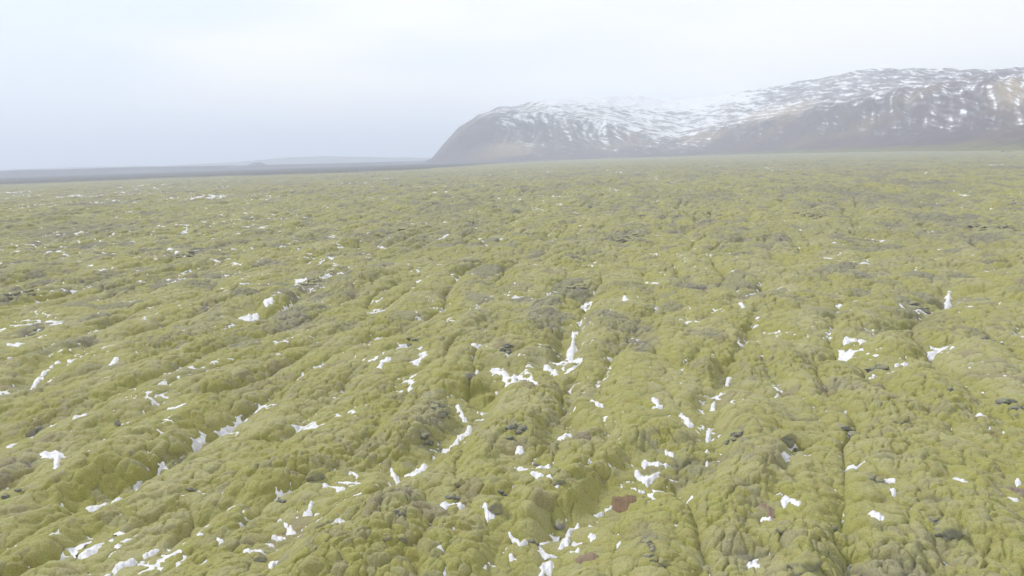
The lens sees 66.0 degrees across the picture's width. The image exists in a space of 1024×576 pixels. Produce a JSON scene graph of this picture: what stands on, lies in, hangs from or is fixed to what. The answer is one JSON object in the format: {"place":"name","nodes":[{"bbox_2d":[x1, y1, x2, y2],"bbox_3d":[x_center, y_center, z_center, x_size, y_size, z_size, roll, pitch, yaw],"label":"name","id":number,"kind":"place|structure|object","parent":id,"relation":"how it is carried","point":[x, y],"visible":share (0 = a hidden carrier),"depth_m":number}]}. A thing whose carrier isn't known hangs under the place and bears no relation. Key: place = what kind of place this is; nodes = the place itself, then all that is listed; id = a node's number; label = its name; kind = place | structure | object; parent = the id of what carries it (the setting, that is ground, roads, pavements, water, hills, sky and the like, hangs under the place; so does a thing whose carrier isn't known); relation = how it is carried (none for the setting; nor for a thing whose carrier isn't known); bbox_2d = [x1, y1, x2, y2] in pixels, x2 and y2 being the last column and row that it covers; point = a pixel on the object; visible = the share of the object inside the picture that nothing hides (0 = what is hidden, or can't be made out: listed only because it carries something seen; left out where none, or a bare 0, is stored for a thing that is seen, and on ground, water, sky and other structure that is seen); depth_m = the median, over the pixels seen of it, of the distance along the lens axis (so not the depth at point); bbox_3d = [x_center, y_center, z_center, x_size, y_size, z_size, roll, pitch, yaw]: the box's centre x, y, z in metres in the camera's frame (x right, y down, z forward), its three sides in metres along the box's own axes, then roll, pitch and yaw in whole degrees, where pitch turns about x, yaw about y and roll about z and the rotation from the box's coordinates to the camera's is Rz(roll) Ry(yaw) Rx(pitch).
{"place":"outdoors","nodes":[
{"label":"outdoors","id":0,"kind":"place"},
{"bbox_2d":[0,166,156,170],"bbox_3d":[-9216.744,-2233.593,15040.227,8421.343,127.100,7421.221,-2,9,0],"label":"hills","id":1,"kind":"structure","parent":0,"point":[76,168],"depth_m":15354.37},
{"bbox_2d":[0,161,425,176],"bbox_3d":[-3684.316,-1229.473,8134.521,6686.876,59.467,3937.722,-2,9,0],"label":"hills","id":2,"kind":"structure","parent":0,"point":[82,171],"depth_m":8177.55},
{"bbox_2d":[157,156,430,166],"bbox_3d":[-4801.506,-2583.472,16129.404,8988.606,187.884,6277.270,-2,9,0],"label":"hills","id":3,"kind":"structure","parent":0,"point":[314,160],"depth_m":15775.62},
{"bbox_2d":[0,150,1023,575],"bbox_3d":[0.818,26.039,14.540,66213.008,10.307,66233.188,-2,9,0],"label":"ground","id":4,"kind":"structure","parent":0,"point":[934,446],"depth_m":110.52},
{"bbox_2d":[1,488,21,498],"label":"lava outcrop","id":5,"kind":"object","parent":4,"relation":"on","point":[5,495],"visible":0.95,"depth_m":69.27},
{"bbox_2d":[7,342,24,346],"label":"snow patch","id":6,"kind":"object","parent":4,"relation":"on","point":[17,344],"visible":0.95,"depth_m":129.09},
{"bbox_2d":[0,289,35,298],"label":"lava outcrop","id":7,"kind":"object","parent":4,"relation":"on","point":[15,293],"visible":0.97,"depth_m":175.18},
{"bbox_2d":[0,261,44,267],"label":"lava outcrop","id":8,"kind":"object","parent":4,"relation":"on","point":[5,266],"visible":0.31,"depth_m":236.64},
{"bbox_2d":[25,426,35,436],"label":"boulder","id":9,"kind":"object","parent":4,"relation":"on","point":[30,431],"visible":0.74,"depth_m":90.89},
{"bbox_2d":[29,326,44,335],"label":"lava outcrop","id":10,"kind":"object","parent":4,"relation":"on","point":[42,328],"visible":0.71,"depth_m":142.54},
{"bbox_2d":[30,361,60,389],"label":"snow patch","id":11,"kind":"object","parent":4,"relation":"on","point":[37,380],"visible":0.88,"depth_m":115.48},
{"bbox_2d":[39,450,64,468],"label":"snow patch","id":12,"kind":"object","parent":4,"relation":"on","point":[56,455],"visible":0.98,"depth_m":79.80},
{"bbox_2d":[78,539,113,558],"bbox_3d":[-33.194,20.739,62.582,1.823,0.789,3.888,0,10,12],"label":"snow patch","id":13,"kind":"object","parent":4,"relation":"on","point":[88,552],"visible":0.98,"depth_m":61.80},
{"bbox_2d":[85,497,121,511],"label":"snow patch","id":14,"kind":"object","parent":4,"relation":"on","point":[92,508],"visible":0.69,"depth_m":72.71},
{"bbox_2d":[108,357,118,364],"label":"snow patch","id":15,"kind":"object","parent":4,"relation":"on","point":[114,360],"visible":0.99,"depth_m":119.39},
{"bbox_2d":[105,558,136,575],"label":"snow patch","id":16,"kind":"object","parent":4,"relation":"on","point":[122,564],"visible":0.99,"depth_m":59.88},
{"bbox_2d":[143,549,158,558],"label":"snow patch","id":17,"kind":"object","parent":4,"relation":"on","point":[150,553],"visible":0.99,"depth_m":61.90},
{"bbox_2d":[171,456,187,465],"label":"lava outcrop","id":18,"kind":"object","parent":4,"relation":"on","point":[175,462],"visible":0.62,"depth_m":82.20},
{"bbox_2d":[176,250,204,257],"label":"lava outcrop","id":19,"kind":"object","parent":4,"relation":"on","point":[185,254],"visible":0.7,"depth_m":248.35},
{"bbox_2d":[186,486,195,491],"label":"boulder","id":20,"kind":"object","parent":4,"relation":"on","point":[190,488],"visible":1,"depth_m":72.85},
{"bbox_2d":[238,313,258,321],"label":"snow patch","id":21,"kind":"object","parent":4,"relation":"on","point":[254,316],"visible":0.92,"depth_m":152.01},
{"bbox_2d":[243,548,266,554],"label":"snow patch","id":22,"kind":"object","parent":4,"relation":"on","point":[248,550],"visible":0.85,"depth_m":61.29},
{"bbox_2d":[253,552,266,561],"bbox_3d":[-18.894,20.313,58.972,1.090,1.106,1.093,-1,9,6],"label":"boulder","id":23,"kind":"object","parent":4,"relation":"on","point":[259,557],"visible":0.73,"depth_m":58.70},
{"bbox_2d":[263,292,281,306],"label":"snow patch","id":24,"kind":"object","parent":4,"relation":"on","point":[267,301],"visible":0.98,"depth_m":159.88},
{"bbox_2d":[268,561,277,568],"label":"snow patch","id":25,"kind":"object","parent":4,"relation":"on","point":[271,564],"visible":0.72,"depth_m":57.58},
{"bbox_2d":[271,535,285,541],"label":"snow patch","id":26,"kind":"object","parent":4,"relation":"on","point":[277,538],"visible":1,"depth_m":64.51},
{"bbox_2d":[277,519,295,534],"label":"snow patch","id":27,"kind":"object","parent":4,"relation":"on","point":[290,531],"visible":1,"depth_m":65.93},
{"bbox_2d":[294,278,307,285],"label":"snow patch","id":28,"kind":"object","parent":4,"relation":"on","point":[298,280],"visible":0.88,"depth_m":193.39},
{"bbox_2d":[303,501,313,515],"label":"snow patch","id":29,"kind":"object","parent":4,"relation":"on","point":[308,512],"visible":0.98,"depth_m":69.14},
{"bbox_2d":[299,277,329,286],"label":"lava outcrop","id":30,"kind":"object","parent":4,"relation":"on","point":[310,279],"visible":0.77,"depth_m":191.19},
{"bbox_2d":[305,469,324,481],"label":"boulder","id":31,"kind":"object","parent":4,"relation":"on","point":[316,475],"visible":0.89,"depth_m":75.19},
{"bbox_2d":[322,483,344,491],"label":"snow patch","id":32,"kind":"object","parent":4,"relation":"on","point":[326,485],"visible":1,"depth_m":73.61},
{"bbox_2d":[331,518,344,524],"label":"snow patch","id":33,"kind":"object","parent":4,"relation":"on","point":[338,520],"visible":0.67,"depth_m":61.28},
{"bbox_2d":[374,357,390,369],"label":"snow patch","id":34,"kind":"object","parent":4,"relation":"on","point":[387,359],"visible":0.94,"depth_m":113.80},
{"bbox_2d":[382,532,392,540],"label":"boulder","id":35,"kind":"object","parent":4,"relation":"on","point":[387,536],"visible":1,"depth_m":56.07},
{"bbox_2d":[390,468,400,483],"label":"snow patch","id":36,"kind":"object","parent":4,"relation":"on","point":[395,477],"visible":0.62,"depth_m":78.43},
{"bbox_2d":[393,507,404,516],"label":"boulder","id":37,"kind":"object","parent":4,"relation":"on","point":[399,511],"visible":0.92,"depth_m":60.28},
{"bbox_2d":[397,533,406,542],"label":"boulder","id":38,"kind":"object","parent":4,"relation":"on","point":[402,537],"visible":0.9,"depth_m":56.59},
{"bbox_2d":[397,225,423,230],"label":"lava outcrop","id":39,"kind":"object","parent":4,"relation":"on","point":[402,228],"visible":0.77,"depth_m":322.15},
{"bbox_2d":[406,337,417,346],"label":"lava outcrop","id":40,"kind":"object","parent":4,"relation":"on","point":[410,344],"visible":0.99,"depth_m":126.66},
{"bbox_2d":[404,463,427,476],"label":"snow patch","id":41,"kind":"object","parent":4,"relation":"on","point":[423,467],"visible":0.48,"depth_m":80.39},
{"bbox_2d":[420,432,433,445],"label":"lava outcrop","id":42,"kind":"object","parent":4,"relation":"on","point":[424,435],"visible":1,"depth_m":87.19},
{"bbox_2d":[431,401,449,417],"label":"lava outcrop","id":43,"kind":"object","parent":4,"relation":"on","point":[443,411],"visible":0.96,"depth_m":94.93},
{"bbox_2d":[440,501,464,509],"bbox_3d":[-4.882,17.817,64.232,2.269,0.821,1.825,-2,9,0],"label":"snow patch","id":44,"kind":"object","parent":4,"relation":"on","point":[445,505],"visible":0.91,"depth_m":63.99},
{"bbox_2d":[444,492,460,499],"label":"boulder","id":45,"kind":"object","parent":4,"relation":"on","point":[450,495],"visible":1,"depth_m":65.38},
{"bbox_2d":[441,425,471,452],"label":"snow patch","id":46,"kind":"object","parent":4,"relation":"on","point":[460,437],"visible":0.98,"depth_m":90.50},
{"bbox_2d":[454,478,464,487],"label":"boulder","id":47,"kind":"object","parent":4,"relation":"on","point":[459,482],"visible":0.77,"depth_m":67.54},
{"bbox_2d":[455,404,467,422],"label":"snow patch","id":48,"kind":"object","parent":4,"relation":"on","point":[464,419],"visible":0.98,"depth_m":97.92},
{"bbox_2d":[465,372,475,379],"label":"boulder","id":49,"kind":"object","parent":4,"relation":"on","point":[470,375],"visible":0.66,"depth_m":108.11},
{"bbox_2d":[480,502,494,522],"bbox_3d":[-1.900,18.027,63.102,0.991,0.970,2.964,-4,10,-15],"label":"snow patch","id":50,"kind":"object","parent":4,"relation":"on","point":[489,515],"visible":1,"depth_m":62.51},
{"bbox_2d":[487,499,502,514],"bbox_3d":[-1.409,17.680,63.171,1.199,1.472,1.262,-6,10,-26],"label":"boulder","id":51,"kind":"object","parent":4,"relation":"on","point":[495,506],"visible":0.88,"depth_m":62.79},
{"bbox_2d":[499,343,513,353],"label":"lava outcrop","id":52,"kind":"object","parent":4,"relation":"on","point":[507,346],"visible":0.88,"depth_m":120.29},
{"bbox_2d":[0,163,1023,575],"bbox_3d":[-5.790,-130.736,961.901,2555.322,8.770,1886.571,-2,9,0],"label":"snow flecks","id":53,"kind":"object","parent":4,"relation":"on","point":[200,441],"visible":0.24,"depth_m":112.60},
{"bbox_2d":[509,553,516,561],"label":"snow patch","id":54,"kind":"object","parent":4,"relation":"on","point":[511,557],"visible":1,"depth_m":57.60},
{"bbox_2d":[490,368,537,386],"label":"snow patch","id":55,"kind":"object","parent":4,"relation":"on","point":[505,375],"visible":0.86,"depth_m":109.19},
{"bbox_2d":[505,423,526,439],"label":"lava outcrop","id":56,"kind":"object","parent":4,"relation":"on","point":[520,428],"visible":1,"depth_m":81.44},
{"bbox_2d":[508,532,527,545],"bbox_3d":[0.500,19.320,60.273,1.250,0.780,2.435,-7,11,-29],"label":"snow patch","id":57,"kind":"object","parent":4,"relation":"on","point":[522,543],"visible":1,"depth_m":59.79},
{"bbox_2d":[515,446,524,454],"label":"snow patch","id":58,"kind":"object","parent":4,"relation":"on","point":[519,450],"visible":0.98,"depth_m":77.78},
{"bbox_2d":[514,464,550,470],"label":"snow patch","id":59,"kind":"object","parent":4,"relation":"on","point":[521,468],"visible":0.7,"depth_m":74.38},
{"bbox_2d":[528,538,539,545],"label":"boulder","id":60,"kind":"object","parent":4,"relation":"on","point":[530,540],"visible":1,"depth_m":59.99},
{"bbox_2d":[530,471,559,487],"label":"snow patch","id":61,"kind":"object","parent":4,"relation":"on","point":[536,475],"visible":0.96,"depth_m":69.38},
{"bbox_2d":[538,560,553,575],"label":"snow patch","id":62,"kind":"object","parent":4,"relation":"on","point":[546,568],"visible":1,"depth_m":57.27},
{"bbox_2d":[543,364,558,375],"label":"snow patch","id":63,"kind":"object","parent":4,"relation":"on","point":[547,367],"visible":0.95,"depth_m":112.88},
{"bbox_2d":[542,344,564,360],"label":"lava outcrop","id":64,"kind":"object","parent":4,"relation":"on","point":[555,352],"visible":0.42,"depth_m":123.32},
{"bbox_2d":[552,475,565,485],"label":"boulder","id":65,"kind":"object","parent":4,"relation":"on","point":[558,480],"visible":0.95,"depth_m":67.14},
{"bbox_2d":[554,519,564,529],"bbox_3d":[3.853,19.259,63.739,0.942,1.023,0.843,-9,12,-36],"label":"boulder","id":66,"kind":"object","parent":4,"relation":"on","point":[559,524],"visible":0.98,"depth_m":63.45},
{"bbox_2d":[558,536,570,549],"bbox_3d":[4.135,19.900,61.327,0.875,0.654,2.815,0,10,12],"label":"snow patch","id":67,"kind":"object","parent":4,"relation":"on","point":[565,541],"visible":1,"depth_m":61.06},
{"bbox_2d":[557,433,571,440],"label":"snow patch","id":68,"kind":"object","parent":4,"relation":"on","point":[565,435],"visible":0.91,"depth_m":85.58},
{"bbox_2d":[566,331,578,359],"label":"snow patch","id":69,"kind":"object","parent":4,"relation":"on","point":[571,350],"visible":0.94,"depth_m":129.69},
{"bbox_2d":[565,523,579,536],"bbox_3d":[4.772,19.520,63.331,0.938,0.657,2.600,4,11,31],"label":"snow patch","id":70,"kind":"object","parent":4,"relation":"on","point":[569,532],"visible":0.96,"depth_m":62.95},
{"bbox_2d":[566,283,586,291],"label":"lava outcrop","id":71,"kind":"object","parent":4,"relation":"on","point":[581,285],"visible":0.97,"depth_m":172.57},
{"bbox_2d":[575,552,598,563],"bbox_3d":[5.514,19.839,57.962,1.876,0.866,2.084,-2,9,0],"label":"bare soil hollow","id":72,"kind":"object","parent":4,"relation":"on","point":[589,556],"visible":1,"depth_m":57.53},
{"bbox_2d":[588,533,595,541],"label":"snow patch","id":73,"kind":"object","parent":4,"relation":"on","point":[591,536],"visible":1,"depth_m":61.04},
{"bbox_2d":[590,400,603,407],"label":"snow patch","id":74,"kind":"object","parent":4,"relation":"on","point":[597,404],"visible":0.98,"depth_m":93.58},
{"bbox_2d":[611,233,643,240],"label":"lava outcrop","id":75,"kind":"object","parent":4,"relation":"on","point":[632,236],"visible":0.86,"depth_m":260.90},
{"bbox_2d":[611,495,644,512],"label":"bare soil hollow","id":76,"kind":"object","parent":4,"relation":"on","point":[619,504],"visible":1,"depth_m":67.99},
{"bbox_2d":[634,470,659,487],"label":"snow patch","id":77,"kind":"object","parent":4,"relation":"on","point":[647,480],"visible":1,"depth_m":72.80},
{"bbox_2d":[642,539,654,557],"bbox_3d":[9.725,18.508,56.049,0.909,0.582,2.364,-1,9,6],"label":"lava outcrop","id":78,"kind":"object","parent":4,"relation":"on","point":[650,545],"visible":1,"depth_m":56.01},
{"bbox_2d":[641,460,670,469],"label":"snow patch","id":79,"kind":"object","parent":4,"relation":"on","point":[644,463],"visible":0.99,"depth_m":75.27},
{"bbox_2d":[651,397,662,409],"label":"snow patch","id":80,"kind":"object","parent":4,"relation":"on","point":[654,400],"visible":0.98,"depth_m":88.39},
{"bbox_2d":[650,556,668,566],"bbox_3d":[10.217,18.955,54.582,1.250,0.839,0.906,3,10,26],"label":"boulder","id":81,"kind":"object","parent":4,"relation":"on","point":[661,561],"visible":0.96,"depth_m":54.32},
{"bbox_2d":[665,450,673,456],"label":"snow patch","id":82,"kind":"object","parent":4,"relation":"on","point":[670,454],"visible":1,"depth_m":76.98},
{"bbox_2d":[679,413,693,427],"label":"snow patch","id":83,"kind":"object","parent":4,"relation":"on","point":[688,423],"visible":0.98,"depth_m":84.94},
{"bbox_2d":[705,428,714,466],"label":"snow patch","id":84,"kind":"object","parent":4,"relation":"on","point":[708,435],"visible":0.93,"depth_m":81.90},
{"bbox_2d":[710,402,715,410],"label":"snow patch","id":85,"kind":"object","parent":4,"relation":"on","point":[713,405],"visible":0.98,"depth_m":91.32},
{"bbox_2d":[725,377,731,386],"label":"snow patch","id":86,"kind":"object","parent":4,"relation":"on","point":[728,379],"visible":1,"depth_m":103.90},
{"bbox_2d":[724,429,743,444],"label":"lava outcrop","id":87,"kind":"object","parent":4,"relation":"on","point":[735,434],"visible":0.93,"depth_m":76.60},
{"bbox_2d":[746,561,759,568],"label":"snow patch","id":88,"kind":"object","parent":4,"relation":"on","point":[750,564],"visible":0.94,"depth_m":55.34},
{"bbox_2d":[758,503,774,517],"bbox_3d":[20.216,17.725,62.454,1.374,0.774,2.653,0,10,10],"label":"bare soil hollow","id":89,"kind":"object","parent":4,"relation":"on","point":[770,511],"visible":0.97,"depth_m":62.13},
{"bbox_2d":[760,516,772,521],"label":"snow patch","id":90,"kind":"object","parent":4,"relation":"on","point":[769,518],"visible":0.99,"depth_m":61.05},
{"bbox_2d":[775,525,787,533],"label":"boulder","id":91,"kind":"object","parent":4,"relation":"on","point":[781,529],"visible":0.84,"depth_m":57.50},
{"bbox_2d":[779,430,796,447],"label":"boulder","id":92,"kind":"object","parent":4,"relation":"on","point":[788,438],"visible":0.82,"depth_m":75.50},
{"bbox_2d":[780,495,801,508],"bbox_3d":[22.200,17.195,63.098,1.549,1.070,2.915,-2,9,0],"label":"snow patch","id":93,"kind":"object","parent":4,"relation":"on","point":[785,500],"visible":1,"depth_m":62.76},
{"bbox_2d":[789,551,822,575],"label":"boulder","id":94,"kind":"object","parent":4,"relation":"on","point":[801,563],"visible":0.94,"depth_m":51.98},
{"bbox_2d":[793,212,826,218],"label":"lava outcrop","id":95,"kind":"object","parent":4,"relation":"on","point":[811,215],"visible":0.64,"depth_m":318.00},
{"bbox_2d":[839,423,859,437],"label":"lava outcrop","id":96,"kind":"object","parent":4,"relation":"on","point":[851,430],"visible":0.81,"depth_m":80.16},
{"bbox_2d":[843,336,865,345],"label":"snow patch","id":97,"kind":"object","parent":4,"relation":"on","point":[847,340],"visible":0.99,"depth_m":118.91},
{"bbox_2d":[863,471,884,482],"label":"lava outcrop","id":98,"kind":"object","parent":4,"relation":"on","point":[871,475],"visible":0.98,"depth_m":66.85},
{"bbox_2d":[864,364,888,371],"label":"lava outcrop","id":99,"kind":"object","parent":4,"relation":"on","point":[879,366],"visible":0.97,"depth_m":104.48},
{"bbox_2d":[868,510,884,520],"bbox_3d":[27.920,17.361,60.369,1.169,0.398,1.968,-2,9,0],"label":"snow patch","id":100,"kind":"object","parent":4,"relation":"on","point":[877,515],"visible":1,"depth_m":60.12},
{"bbox_2d":[884,478,895,483],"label":"snow patch","id":101,"kind":"object","parent":4,"relation":"on","point":[890,480],"visible":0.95,"depth_m":66.85},
{"bbox_2d":[890,488,895,496],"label":"snow patch","id":102,"kind":"object","parent":4,"relation":"on","point":[893,491],"visible":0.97,"depth_m":64.50},
{"bbox_2d":[893,415,909,423],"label":"boulder","id":103,"kind":"object","parent":4,"relation":"on","point":[902,419],"visible":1,"depth_m":79.03},
{"bbox_2d":[894,362,908,367],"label":"snow patch","id":104,"kind":"object","parent":4,"relation":"on","point":[898,364],"visible":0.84,"depth_m":105.47},
{"bbox_2d":[909,301,930,313],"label":"lava outcrop","id":105,"kind":"object","parent":4,"relation":"on","point":[922,307],"visible":0.94,"depth_m":141.18},
{"bbox_2d":[928,516,945,524],"bbox_3d":[32.322,17.792,59.593,0.868,0.830,1.532,-9,12,-38],"label":"lava outcrop","id":106,"kind":"object","parent":4,"relation":"on","point":[932,518],"visible":0.5,"depth_m":59.71},
{"bbox_2d":[933,520,961,541],"bbox_3d":[31.943,18.014,57.804,1.871,1.914,1.438,2,10,23],"label":"boulder","id":107,"kind":"object","parent":4,"relation":"on","point":[947,530],"visible":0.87,"depth_m":57.33},
{"bbox_2d":[944,291,951,308],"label":"snow patch","id":108,"kind":"object","parent":4,"relation":"on","point":[947,303],"visible":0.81,"depth_m":152.32},
{"bbox_2d":[960,547,977,556],"bbox_3d":[31.892,18.634,55.031,1.294,0.936,1.232,-3,9,-6],"label":"boulder","id":109,"kind":"object","parent":4,"relation":"on","point":[970,551],"visible":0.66,"depth_m":54.86},
{"bbox_2d":[977,334,1003,344],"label":"lava outcrop","id":110,"kind":"object","parent":4,"relation":"on","point":[986,336],"visible":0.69,"depth_m":113.89},
{"bbox_2d":[967,223,1023,232],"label":"lava outcrop","id":111,"kind":"object","parent":4,"relation":"on","point":[983,226],"visible":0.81,"depth_m":252.21},
{"bbox_2d":[995,397,1022,409],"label":"lava outcrop","id":112,"kind":"object","parent":4,"relation":"on","point":[1006,400],"visible":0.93,"depth_m":84.42},
{"bbox_2d":[1006,487,1023,497],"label":"bare soil hollow","id":113,"kind":"object","parent":4,"relation":"on","point":[1018,490],"visible":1,"depth_m":65.60},
{"bbox_2d":[1015,478,1021,486],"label":"snow patch","id":114,"kind":"object","parent":4,"relation":"on","point":[1018,482],"visible":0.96,"depth_m":67.57},
{"bbox_2d":[0,0,1023,169],"label":"sky","id":115,"kind":"structure","parent":0,"point":[84,83]},
{"bbox_2d":[426,67,1023,162],"bbox_3d":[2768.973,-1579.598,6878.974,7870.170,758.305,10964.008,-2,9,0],"label":"mountain","id":116,"kind":"structure","parent":0,"point":[905,109],"depth_m":6314.88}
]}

